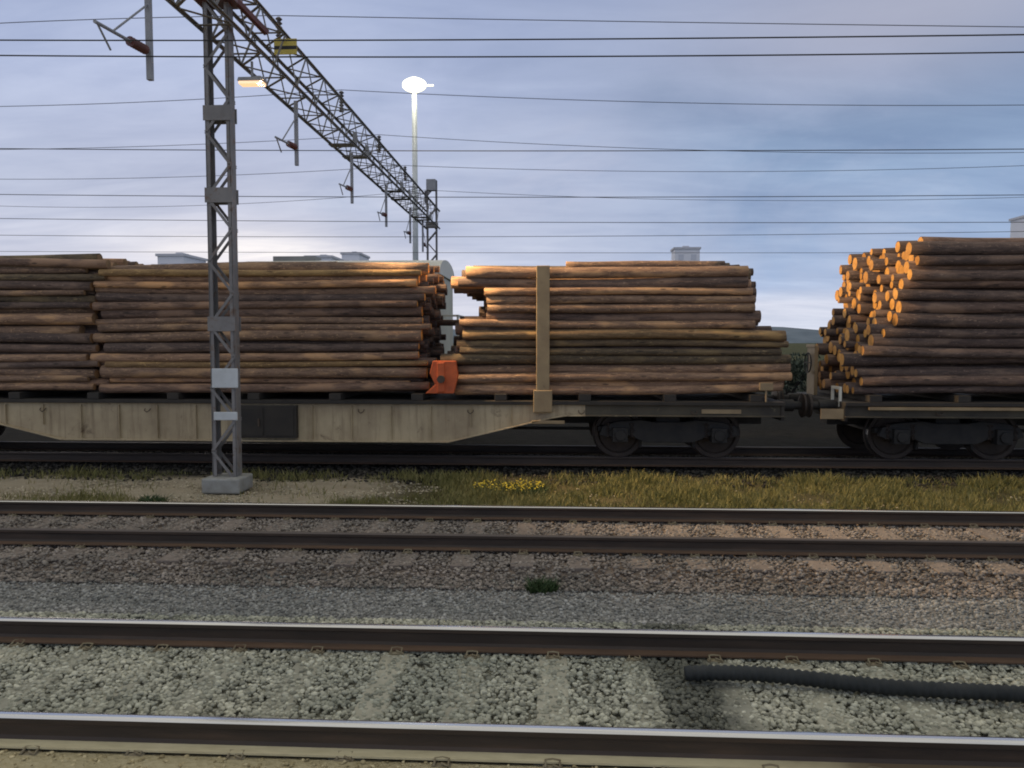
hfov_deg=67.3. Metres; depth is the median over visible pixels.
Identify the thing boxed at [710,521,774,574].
sleeper
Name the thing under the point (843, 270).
log
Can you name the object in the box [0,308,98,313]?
log
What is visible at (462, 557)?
sleeper
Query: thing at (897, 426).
log wagon
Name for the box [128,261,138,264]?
log
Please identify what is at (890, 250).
log
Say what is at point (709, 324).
log
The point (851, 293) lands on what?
log
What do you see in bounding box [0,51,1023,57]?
overhead wire
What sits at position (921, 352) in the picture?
log
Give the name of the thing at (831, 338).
log
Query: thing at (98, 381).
log
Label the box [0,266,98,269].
log
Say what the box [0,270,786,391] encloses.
stacked logs
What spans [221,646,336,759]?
sleeper
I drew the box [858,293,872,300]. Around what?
log
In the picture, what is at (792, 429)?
ground
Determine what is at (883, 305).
log
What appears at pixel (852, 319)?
log
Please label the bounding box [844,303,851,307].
log
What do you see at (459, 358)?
log
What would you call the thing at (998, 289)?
log
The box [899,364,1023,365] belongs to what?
log
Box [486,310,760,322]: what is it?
log
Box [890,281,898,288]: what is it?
log
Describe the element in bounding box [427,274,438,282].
log
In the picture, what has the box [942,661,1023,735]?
sleeper
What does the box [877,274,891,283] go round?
log
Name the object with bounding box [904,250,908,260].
log
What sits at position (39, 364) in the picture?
log
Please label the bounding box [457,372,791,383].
log
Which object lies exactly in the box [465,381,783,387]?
log
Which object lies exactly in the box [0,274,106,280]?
log
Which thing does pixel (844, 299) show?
log
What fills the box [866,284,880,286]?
log
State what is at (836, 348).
log
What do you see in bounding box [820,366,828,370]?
log
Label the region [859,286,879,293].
log
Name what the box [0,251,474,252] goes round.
overhead wire
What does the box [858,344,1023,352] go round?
log
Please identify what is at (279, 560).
sleeper
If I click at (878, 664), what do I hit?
sleeper
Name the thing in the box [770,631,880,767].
sleeper
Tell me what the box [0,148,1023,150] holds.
overhead wire
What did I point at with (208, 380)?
log
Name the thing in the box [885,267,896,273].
log
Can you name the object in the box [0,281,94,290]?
log
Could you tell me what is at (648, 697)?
sleeper
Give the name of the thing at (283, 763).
ballast
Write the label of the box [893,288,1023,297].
log
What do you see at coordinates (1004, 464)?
rail
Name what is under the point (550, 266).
log
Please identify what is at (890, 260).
log
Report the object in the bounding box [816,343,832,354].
log
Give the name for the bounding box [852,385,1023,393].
log
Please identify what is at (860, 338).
log
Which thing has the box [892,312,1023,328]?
log
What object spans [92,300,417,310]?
log
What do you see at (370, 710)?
sleeper
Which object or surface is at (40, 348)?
log
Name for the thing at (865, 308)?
log
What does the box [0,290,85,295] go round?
log
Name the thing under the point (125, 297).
log
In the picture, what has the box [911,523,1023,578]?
sleeper
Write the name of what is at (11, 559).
sleeper
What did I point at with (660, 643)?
rail
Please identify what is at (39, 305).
log
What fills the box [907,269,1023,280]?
log
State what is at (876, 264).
log
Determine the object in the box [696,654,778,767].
sleeper
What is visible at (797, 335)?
hills
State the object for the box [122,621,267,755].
sleeper
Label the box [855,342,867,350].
log
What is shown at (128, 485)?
gravel
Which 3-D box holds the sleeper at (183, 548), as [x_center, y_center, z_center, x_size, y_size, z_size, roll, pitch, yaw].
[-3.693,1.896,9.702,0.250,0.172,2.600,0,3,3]
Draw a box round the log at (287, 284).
[93,279,417,288]
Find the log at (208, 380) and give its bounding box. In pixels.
[110,378,410,383]
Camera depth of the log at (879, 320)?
14.06 m
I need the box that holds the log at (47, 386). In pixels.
[0,383,95,389]
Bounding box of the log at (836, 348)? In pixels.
[833,345,845,354]
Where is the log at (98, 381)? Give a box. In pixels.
[0,378,111,385]
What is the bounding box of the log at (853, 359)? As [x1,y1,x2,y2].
[840,353,1023,366]
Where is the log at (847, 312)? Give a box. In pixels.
[843,308,862,317]
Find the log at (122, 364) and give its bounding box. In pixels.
[105,361,427,367]
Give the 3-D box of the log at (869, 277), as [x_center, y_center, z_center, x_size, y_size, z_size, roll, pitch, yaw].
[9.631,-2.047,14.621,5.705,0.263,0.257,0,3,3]
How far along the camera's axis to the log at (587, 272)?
13.90 m
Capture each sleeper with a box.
[0,513,30,523]
[0,515,116,561]
[0,617,78,661]
[0,642,108,709]
[18,644,183,755]
[19,514,71,527]
[44,514,167,562]
[100,516,208,563]
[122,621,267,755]
[156,516,253,564]
[213,517,298,565]
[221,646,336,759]
[272,517,345,566]
[328,624,417,761]
[331,518,393,568]
[388,518,439,569]
[425,650,485,767]
[450,518,485,569]
[510,518,536,570]
[534,651,571,767]
[563,520,591,571]
[614,521,653,571]
[619,655,675,767]
[663,522,714,572]
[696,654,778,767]
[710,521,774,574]
[759,521,839,574]
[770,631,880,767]
[809,522,900,575]
[855,522,963,576]
[856,658,957,735]
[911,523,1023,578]
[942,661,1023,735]
[955,524,1012,540]
[1009,526,1023,532]
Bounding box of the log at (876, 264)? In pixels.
[869,259,895,269]
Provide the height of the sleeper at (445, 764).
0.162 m
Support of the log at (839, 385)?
on the log wagon at (897, 426)
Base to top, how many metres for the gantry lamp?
0.419 m
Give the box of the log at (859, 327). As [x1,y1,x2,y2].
[854,323,866,333]
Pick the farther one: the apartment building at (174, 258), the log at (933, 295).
the apartment building at (174, 258)
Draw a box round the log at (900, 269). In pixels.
[897,265,904,273]
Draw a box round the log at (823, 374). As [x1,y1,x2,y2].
[818,371,829,378]
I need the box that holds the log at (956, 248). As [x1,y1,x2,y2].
[906,241,1023,254]
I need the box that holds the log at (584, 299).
[486,295,755,304]
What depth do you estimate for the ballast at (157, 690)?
5.33 m
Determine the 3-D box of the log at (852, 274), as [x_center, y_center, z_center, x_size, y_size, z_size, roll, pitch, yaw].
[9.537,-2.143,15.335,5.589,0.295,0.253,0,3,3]
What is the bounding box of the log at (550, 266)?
[479,263,729,267]
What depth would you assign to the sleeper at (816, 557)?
8.45 m
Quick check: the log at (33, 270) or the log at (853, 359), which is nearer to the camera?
the log at (853, 359)
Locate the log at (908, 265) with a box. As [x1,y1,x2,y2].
[904,261,1023,273]
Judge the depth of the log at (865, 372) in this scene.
13.78 m
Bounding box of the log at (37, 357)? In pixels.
[0,354,89,361]
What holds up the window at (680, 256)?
in the apartment building at (685, 253)
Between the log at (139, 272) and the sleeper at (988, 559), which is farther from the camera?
the log at (139, 272)
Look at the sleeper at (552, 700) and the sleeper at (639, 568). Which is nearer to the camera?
the sleeper at (552, 700)
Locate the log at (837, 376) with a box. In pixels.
[829,372,851,379]
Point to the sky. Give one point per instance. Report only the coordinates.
(797, 278)
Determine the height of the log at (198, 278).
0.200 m
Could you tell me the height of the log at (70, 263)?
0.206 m
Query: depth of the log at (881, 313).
14.13 m
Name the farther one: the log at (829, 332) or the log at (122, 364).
the log at (829, 332)
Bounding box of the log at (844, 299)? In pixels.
[837,297,856,302]
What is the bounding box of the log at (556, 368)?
[457,364,790,373]
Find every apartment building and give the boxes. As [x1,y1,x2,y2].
[155,253,207,263]
[304,254,344,260]
[340,251,369,260]
[670,246,700,260]
[1009,215,1023,237]
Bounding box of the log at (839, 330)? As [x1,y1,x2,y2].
[836,328,843,333]
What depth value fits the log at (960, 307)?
13.67 m
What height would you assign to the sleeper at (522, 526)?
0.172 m
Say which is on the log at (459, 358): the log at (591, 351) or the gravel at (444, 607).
the log at (591, 351)
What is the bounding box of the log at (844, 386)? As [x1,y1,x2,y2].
[843,382,859,392]
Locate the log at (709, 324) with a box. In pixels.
[459,319,755,328]
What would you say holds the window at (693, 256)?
in the apartment building at (685, 253)
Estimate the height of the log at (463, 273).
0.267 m
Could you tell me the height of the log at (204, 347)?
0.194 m
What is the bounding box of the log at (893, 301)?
[890,298,932,309]
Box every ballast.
[0,450,1023,488]
[0,514,1023,600]
[0,610,1023,736]
[0,749,616,767]
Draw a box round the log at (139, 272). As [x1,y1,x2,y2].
[98,269,421,275]
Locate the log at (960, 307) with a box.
[896,300,1023,313]
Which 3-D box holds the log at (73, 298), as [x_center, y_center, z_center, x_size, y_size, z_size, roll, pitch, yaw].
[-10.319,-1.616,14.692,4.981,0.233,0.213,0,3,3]
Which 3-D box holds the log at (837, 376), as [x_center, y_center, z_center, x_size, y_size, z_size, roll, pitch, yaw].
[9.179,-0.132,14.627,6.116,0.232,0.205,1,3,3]
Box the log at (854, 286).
[848,282,865,290]
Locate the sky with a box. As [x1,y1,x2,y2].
[0,0,1023,329]
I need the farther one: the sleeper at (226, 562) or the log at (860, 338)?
the log at (860, 338)
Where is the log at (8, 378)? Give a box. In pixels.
[0,375,90,381]
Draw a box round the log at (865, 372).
[854,368,1023,376]
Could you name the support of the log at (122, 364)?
on the log at (311, 372)
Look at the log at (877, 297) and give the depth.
14.30 m
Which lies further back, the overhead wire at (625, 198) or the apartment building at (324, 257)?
the apartment building at (324, 257)
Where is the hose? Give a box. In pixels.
[684,665,1023,702]
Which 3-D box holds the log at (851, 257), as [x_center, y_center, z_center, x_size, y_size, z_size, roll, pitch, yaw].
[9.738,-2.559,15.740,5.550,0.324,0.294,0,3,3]
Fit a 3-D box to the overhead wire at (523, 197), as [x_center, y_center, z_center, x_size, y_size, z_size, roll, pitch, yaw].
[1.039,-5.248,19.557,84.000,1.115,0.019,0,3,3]
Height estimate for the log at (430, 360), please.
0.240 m
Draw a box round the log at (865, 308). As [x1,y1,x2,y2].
[857,304,875,314]
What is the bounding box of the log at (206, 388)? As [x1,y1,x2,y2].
[99,382,429,392]
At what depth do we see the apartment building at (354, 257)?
190.93 m
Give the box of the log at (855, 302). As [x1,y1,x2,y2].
[852,298,872,309]
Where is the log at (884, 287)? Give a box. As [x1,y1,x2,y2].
[880,284,892,291]
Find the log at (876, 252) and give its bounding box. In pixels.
[870,248,883,255]
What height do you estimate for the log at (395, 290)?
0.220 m
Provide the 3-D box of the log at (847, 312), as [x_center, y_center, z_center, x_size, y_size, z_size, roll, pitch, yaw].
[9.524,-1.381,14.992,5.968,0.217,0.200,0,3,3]
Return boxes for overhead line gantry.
[93,0,440,493]
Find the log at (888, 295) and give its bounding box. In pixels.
[885,290,892,300]
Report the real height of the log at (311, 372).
0.250 m
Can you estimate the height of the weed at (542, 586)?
0.130 m
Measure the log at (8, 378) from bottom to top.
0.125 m
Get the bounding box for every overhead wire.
[0,15,1023,26]
[0,34,1023,40]
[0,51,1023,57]
[0,90,1004,106]
[0,134,1023,152]
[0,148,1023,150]
[0,194,997,197]
[0,218,1023,222]
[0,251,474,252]
[9,231,1023,236]
[11,190,1018,207]
[97,165,1023,178]
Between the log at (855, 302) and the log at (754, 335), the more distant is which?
the log at (855, 302)
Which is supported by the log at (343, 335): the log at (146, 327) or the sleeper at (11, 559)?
the log at (146, 327)
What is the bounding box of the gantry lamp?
[237,61,266,86]
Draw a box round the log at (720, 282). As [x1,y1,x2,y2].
[458,276,748,287]
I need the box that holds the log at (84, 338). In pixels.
[0,333,93,343]
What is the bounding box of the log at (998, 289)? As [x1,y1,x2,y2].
[966,288,1023,289]
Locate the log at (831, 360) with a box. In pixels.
[825,355,839,364]
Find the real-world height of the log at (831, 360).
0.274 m
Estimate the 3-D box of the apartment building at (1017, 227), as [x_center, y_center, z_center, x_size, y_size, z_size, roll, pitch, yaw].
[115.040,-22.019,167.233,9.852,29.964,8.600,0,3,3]
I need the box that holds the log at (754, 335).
[462,329,785,341]
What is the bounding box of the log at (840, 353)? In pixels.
[838,352,853,360]
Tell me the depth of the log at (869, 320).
14.31 m
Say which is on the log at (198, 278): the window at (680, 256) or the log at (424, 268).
the log at (424, 268)
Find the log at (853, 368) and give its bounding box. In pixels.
[850,366,1023,375]
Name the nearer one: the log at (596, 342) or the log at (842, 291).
the log at (596, 342)
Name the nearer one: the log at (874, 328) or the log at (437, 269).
the log at (874, 328)
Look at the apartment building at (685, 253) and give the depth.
206.20 m
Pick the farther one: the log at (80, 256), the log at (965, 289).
the log at (80, 256)
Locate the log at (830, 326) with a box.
[827,321,845,328]
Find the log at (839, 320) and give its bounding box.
[831,315,847,324]
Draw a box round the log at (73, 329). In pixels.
[0,325,84,333]
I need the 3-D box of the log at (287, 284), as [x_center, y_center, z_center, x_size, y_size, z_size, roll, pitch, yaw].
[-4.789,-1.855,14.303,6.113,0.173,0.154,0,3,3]
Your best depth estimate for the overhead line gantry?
12.72 m
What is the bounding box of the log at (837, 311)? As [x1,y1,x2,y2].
[832,308,843,315]
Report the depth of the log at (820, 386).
15.51 m
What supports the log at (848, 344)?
on the log
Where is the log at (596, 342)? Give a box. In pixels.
[457,339,788,348]
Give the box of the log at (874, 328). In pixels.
[866,324,995,334]
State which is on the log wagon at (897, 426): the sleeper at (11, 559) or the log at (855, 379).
the log at (855, 379)
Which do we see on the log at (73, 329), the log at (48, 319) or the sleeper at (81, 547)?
the log at (48, 319)
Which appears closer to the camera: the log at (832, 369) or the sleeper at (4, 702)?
the sleeper at (4, 702)
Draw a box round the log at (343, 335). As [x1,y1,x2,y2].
[93,330,422,342]
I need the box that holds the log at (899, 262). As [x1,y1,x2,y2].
[895,259,905,271]
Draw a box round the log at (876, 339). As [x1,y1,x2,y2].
[868,333,1023,347]
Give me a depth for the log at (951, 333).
13.66 m
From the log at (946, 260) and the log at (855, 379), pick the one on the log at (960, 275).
the log at (946, 260)
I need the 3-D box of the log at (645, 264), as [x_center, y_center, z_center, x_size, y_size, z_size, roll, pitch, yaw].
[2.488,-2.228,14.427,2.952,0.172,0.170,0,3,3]
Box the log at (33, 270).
[0,267,88,273]
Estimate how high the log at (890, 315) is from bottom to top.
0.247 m
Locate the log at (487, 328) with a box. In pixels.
[462,326,748,331]
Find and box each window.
[678,254,683,259]
[691,254,695,259]
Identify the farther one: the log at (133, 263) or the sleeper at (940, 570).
the log at (133, 263)
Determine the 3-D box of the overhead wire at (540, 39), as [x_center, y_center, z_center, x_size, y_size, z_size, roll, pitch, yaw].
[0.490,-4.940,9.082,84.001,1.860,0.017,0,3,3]
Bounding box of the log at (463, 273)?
[462,264,739,276]
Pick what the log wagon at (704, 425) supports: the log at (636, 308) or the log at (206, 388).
the log at (206, 388)
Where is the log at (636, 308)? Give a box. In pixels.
[487,303,754,312]
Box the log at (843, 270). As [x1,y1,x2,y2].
[839,266,852,274]
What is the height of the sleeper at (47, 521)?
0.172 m
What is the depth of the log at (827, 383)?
14.84 m
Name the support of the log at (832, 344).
on the log at (831, 360)
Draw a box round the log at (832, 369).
[829,366,839,372]
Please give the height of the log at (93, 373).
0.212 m
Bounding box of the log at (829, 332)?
[824,329,839,335]
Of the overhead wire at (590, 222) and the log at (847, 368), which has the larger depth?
the overhead wire at (590, 222)
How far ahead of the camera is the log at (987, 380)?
13.71 m
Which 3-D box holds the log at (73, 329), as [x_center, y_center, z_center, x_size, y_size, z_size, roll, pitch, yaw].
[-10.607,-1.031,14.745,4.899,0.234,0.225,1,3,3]
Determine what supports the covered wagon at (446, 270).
on the ground at (792, 429)
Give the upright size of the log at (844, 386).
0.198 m
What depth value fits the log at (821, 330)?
15.87 m
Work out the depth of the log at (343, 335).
14.27 m
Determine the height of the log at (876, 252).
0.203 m
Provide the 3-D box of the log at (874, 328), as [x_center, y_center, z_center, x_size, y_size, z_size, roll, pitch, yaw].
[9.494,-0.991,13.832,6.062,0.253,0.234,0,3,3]
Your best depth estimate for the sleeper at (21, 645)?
6.01 m
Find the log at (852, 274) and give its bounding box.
[846,270,859,280]
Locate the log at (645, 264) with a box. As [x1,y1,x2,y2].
[566,261,724,266]
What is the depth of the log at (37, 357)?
14.53 m
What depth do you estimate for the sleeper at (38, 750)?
5.34 m
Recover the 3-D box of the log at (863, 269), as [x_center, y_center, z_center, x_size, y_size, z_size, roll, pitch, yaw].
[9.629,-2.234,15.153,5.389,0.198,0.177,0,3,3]
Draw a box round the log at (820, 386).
[819,382,830,389]
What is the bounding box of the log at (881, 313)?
[873,309,895,317]
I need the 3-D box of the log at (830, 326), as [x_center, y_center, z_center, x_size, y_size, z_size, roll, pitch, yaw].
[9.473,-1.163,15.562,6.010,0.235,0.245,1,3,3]
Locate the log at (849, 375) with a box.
[846,372,854,378]
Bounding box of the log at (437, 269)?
[434,266,439,272]
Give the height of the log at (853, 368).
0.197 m
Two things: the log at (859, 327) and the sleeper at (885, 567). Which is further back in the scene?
the log at (859, 327)
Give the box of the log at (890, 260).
[885,257,901,264]
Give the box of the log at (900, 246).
[895,240,917,252]
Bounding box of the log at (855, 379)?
[852,377,859,381]
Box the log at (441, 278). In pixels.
[439,276,443,281]
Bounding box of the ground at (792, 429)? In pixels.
[0,343,1023,767]
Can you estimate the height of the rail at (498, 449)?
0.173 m
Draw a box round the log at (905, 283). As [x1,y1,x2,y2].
[899,278,1023,288]
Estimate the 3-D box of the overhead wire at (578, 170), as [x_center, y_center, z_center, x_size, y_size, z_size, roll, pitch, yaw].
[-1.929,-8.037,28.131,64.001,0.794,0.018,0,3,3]
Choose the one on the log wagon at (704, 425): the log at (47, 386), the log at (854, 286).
the log at (47, 386)
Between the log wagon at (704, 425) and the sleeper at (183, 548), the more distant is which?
the log wagon at (704, 425)
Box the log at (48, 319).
[0,313,97,324]
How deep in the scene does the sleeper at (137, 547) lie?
8.87 m
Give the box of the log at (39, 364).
[0,360,100,368]
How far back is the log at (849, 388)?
13.99 m
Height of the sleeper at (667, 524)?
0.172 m
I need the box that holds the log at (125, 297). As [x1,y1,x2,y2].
[96,292,425,301]
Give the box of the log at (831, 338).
[826,336,838,341]
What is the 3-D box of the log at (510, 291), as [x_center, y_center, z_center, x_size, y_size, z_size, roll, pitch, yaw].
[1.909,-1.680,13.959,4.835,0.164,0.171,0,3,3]
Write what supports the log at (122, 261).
on the log
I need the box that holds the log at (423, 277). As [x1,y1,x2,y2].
[420,275,426,280]
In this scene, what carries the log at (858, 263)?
on the log at (852, 274)
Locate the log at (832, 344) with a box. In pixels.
[829,341,839,352]
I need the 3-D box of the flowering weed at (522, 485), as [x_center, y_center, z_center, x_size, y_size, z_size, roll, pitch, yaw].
[-0.018,1.720,12.843,1.377,0.174,1.003,0,3,3]
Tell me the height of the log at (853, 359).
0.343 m
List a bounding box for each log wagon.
[0,265,806,457]
[778,344,1023,459]
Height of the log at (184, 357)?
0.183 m
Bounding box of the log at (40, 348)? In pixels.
[0,344,99,352]
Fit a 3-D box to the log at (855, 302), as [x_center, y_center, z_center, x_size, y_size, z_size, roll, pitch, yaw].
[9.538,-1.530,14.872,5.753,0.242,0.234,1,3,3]
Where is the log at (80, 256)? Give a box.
[0,253,102,259]
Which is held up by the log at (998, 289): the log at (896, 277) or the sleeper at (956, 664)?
the log at (896, 277)
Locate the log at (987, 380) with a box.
[859,375,1023,385]
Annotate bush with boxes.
[754,352,823,394]
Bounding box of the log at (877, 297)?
[872,292,885,302]
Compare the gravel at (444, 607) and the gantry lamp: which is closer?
the gravel at (444, 607)
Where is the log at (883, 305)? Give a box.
[878,301,889,309]
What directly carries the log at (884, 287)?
on the log at (877, 297)
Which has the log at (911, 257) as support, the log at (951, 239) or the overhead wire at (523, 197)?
the log at (951, 239)
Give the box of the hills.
[453,327,822,342]
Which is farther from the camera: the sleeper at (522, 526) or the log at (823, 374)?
the log at (823, 374)
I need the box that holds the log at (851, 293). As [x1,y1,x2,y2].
[848,291,856,296]
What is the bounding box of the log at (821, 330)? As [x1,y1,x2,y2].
[819,327,827,334]
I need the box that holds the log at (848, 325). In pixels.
[846,319,852,327]
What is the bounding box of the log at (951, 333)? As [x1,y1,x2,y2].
[881,328,1023,338]
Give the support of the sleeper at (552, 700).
on the ballast at (157, 690)
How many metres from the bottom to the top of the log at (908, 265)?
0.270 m
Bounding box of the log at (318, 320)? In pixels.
[95,316,422,324]
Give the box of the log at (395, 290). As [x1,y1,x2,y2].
[95,286,435,293]
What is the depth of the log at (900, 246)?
14.39 m
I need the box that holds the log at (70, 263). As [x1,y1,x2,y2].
[0,258,110,268]
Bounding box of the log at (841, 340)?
[839,336,844,344]
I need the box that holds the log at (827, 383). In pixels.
[822,379,851,388]
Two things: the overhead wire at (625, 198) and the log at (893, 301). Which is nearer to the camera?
the log at (893, 301)
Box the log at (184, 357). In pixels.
[90,351,418,361]
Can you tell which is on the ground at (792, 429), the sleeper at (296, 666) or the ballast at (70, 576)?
the ballast at (70, 576)
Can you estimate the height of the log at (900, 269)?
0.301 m
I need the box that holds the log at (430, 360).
[100,358,436,366]
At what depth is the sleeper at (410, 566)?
8.67 m
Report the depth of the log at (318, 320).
14.32 m
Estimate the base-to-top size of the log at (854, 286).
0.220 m
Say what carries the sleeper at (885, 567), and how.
on the ballast at (70, 576)
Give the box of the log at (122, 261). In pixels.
[103,258,127,264]
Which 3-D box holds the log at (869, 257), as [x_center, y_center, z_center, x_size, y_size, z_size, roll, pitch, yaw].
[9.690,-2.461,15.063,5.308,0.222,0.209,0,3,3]
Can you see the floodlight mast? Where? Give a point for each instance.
(414, 85)
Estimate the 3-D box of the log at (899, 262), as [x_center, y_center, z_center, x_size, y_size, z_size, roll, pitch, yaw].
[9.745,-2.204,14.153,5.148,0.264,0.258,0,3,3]
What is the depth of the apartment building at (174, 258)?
152.65 m
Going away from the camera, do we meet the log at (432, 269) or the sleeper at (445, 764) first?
the sleeper at (445, 764)
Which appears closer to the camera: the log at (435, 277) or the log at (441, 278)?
the log at (435, 277)
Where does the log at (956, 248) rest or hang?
on the log at (946, 260)
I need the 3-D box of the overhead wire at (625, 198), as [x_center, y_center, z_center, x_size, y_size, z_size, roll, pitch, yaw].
[-1.688,-8.126,32.727,64.001,0.945,0.018,0,3,3]
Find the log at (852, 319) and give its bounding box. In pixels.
[848,314,869,323]
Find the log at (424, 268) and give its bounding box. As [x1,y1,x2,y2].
[109,262,429,274]
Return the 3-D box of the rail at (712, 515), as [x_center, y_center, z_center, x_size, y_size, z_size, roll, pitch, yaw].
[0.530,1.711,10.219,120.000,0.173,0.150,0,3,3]
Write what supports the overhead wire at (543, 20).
hanging from the overhead line gantry
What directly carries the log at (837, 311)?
on the log
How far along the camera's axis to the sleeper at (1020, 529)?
9.82 m
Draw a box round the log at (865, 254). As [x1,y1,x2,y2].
[862,252,869,256]
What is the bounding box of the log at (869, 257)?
[867,255,879,264]
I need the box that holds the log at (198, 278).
[94,273,419,284]
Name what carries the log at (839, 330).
on the log
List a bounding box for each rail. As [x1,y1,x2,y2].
[0,441,1023,457]
[0,452,1023,469]
[0,500,1023,525]
[0,528,1023,558]
[0,617,1023,663]
[0,711,1023,767]
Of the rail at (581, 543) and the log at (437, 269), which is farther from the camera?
the log at (437, 269)
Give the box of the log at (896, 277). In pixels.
[891,274,906,280]
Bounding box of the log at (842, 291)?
[839,287,846,296]
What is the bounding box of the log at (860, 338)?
[856,334,867,341]
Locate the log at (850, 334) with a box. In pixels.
[845,329,862,340]
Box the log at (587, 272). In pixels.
[465,266,748,278]
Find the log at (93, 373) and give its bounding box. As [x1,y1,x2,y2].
[0,368,99,378]
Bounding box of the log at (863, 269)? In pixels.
[860,267,872,272]
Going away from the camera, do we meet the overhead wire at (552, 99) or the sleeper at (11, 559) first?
the sleeper at (11, 559)
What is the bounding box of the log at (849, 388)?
[846,384,1023,393]
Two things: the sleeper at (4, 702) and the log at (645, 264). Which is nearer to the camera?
the sleeper at (4, 702)
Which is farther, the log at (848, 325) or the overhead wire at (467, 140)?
the overhead wire at (467, 140)
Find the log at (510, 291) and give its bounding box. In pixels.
[484,287,752,295]
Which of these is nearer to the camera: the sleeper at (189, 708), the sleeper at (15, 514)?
the sleeper at (189, 708)
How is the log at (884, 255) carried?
on the log
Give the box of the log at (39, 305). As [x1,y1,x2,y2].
[0,302,91,308]
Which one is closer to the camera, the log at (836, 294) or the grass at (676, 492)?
the grass at (676, 492)
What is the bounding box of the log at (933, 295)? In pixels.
[893,289,1023,300]
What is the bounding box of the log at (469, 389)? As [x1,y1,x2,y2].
[455,383,782,394]
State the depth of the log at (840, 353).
14.55 m
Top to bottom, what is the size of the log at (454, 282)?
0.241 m
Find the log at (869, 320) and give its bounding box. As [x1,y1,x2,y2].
[867,317,872,324]
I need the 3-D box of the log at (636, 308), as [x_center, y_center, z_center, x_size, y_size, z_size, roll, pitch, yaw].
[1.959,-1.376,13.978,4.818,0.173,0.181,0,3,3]
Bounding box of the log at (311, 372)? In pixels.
[100,365,427,377]
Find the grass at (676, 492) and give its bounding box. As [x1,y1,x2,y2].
[0,464,1023,510]
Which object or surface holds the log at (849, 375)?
on the log at (855, 379)
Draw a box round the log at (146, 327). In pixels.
[97,324,431,331]
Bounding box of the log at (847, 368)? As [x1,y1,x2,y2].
[844,366,850,371]
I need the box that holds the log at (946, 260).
[915,254,1023,265]
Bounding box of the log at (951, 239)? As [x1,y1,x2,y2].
[918,236,1023,241]
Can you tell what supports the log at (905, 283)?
on the log at (965, 289)
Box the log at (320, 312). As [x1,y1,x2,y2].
[101,306,422,318]
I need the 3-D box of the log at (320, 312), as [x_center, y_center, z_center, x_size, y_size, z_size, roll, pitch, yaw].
[-4.703,-1.354,14.459,6.082,0.241,0.243,0,3,3]
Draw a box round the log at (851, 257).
[848,254,861,264]
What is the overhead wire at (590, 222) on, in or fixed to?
hanging from the overhead line gantry
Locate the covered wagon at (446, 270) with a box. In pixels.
[246,256,461,353]
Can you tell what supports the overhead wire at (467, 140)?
attached to the overhead line gantry
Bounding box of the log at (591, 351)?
[460,347,781,355]
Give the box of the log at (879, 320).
[872,317,892,323]
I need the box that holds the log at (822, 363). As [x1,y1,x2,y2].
[819,360,839,365]
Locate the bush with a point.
(799, 377)
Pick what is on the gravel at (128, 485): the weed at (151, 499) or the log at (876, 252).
the weed at (151, 499)
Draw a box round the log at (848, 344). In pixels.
[843,341,855,347]
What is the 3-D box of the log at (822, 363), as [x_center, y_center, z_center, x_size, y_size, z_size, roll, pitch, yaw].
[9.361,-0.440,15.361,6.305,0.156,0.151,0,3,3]
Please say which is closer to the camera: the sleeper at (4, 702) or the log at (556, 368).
the sleeper at (4, 702)
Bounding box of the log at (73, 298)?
[0,295,97,302]
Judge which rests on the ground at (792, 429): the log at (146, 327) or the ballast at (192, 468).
the ballast at (192, 468)
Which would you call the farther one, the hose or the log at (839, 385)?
the log at (839, 385)
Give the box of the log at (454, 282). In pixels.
[451,276,750,288]
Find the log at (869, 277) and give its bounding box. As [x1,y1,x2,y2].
[863,271,884,283]
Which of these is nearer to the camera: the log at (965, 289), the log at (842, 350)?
the log at (965, 289)
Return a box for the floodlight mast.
[402,77,433,259]
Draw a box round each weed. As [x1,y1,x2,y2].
[137,492,173,501]
[472,478,549,495]
[525,573,564,594]
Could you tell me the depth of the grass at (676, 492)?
12.53 m
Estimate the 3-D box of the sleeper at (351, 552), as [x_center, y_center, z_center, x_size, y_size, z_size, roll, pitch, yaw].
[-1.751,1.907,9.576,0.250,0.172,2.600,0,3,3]
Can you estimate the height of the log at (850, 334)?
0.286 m
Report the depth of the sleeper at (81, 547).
8.88 m
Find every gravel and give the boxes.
[0,477,1019,508]
[0,570,1023,634]
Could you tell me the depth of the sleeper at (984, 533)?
9.59 m
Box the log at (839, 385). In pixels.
[835,383,843,392]
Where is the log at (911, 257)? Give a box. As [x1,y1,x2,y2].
[908,255,916,260]
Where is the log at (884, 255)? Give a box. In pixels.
[881,253,897,258]
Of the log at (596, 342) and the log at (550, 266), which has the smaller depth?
the log at (596, 342)
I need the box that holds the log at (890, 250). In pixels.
[882,248,897,253]
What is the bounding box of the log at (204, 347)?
[103,343,419,352]
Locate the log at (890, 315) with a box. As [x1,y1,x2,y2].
[887,311,1023,321]
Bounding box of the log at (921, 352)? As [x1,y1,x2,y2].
[860,345,1023,358]
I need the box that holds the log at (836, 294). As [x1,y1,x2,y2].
[835,290,838,300]
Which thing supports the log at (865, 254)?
on the log
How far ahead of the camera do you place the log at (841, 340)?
14.92 m
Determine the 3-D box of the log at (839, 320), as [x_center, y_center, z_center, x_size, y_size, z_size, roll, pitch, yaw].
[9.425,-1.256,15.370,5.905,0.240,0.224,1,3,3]
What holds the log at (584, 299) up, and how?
on the log at (636, 308)
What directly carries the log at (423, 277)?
on the stacked logs at (431, 345)
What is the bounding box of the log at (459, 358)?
[440,353,790,364]
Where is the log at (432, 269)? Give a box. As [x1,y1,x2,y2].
[429,266,434,273]
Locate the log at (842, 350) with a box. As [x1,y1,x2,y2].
[837,349,854,361]
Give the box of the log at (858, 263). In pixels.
[852,257,868,269]

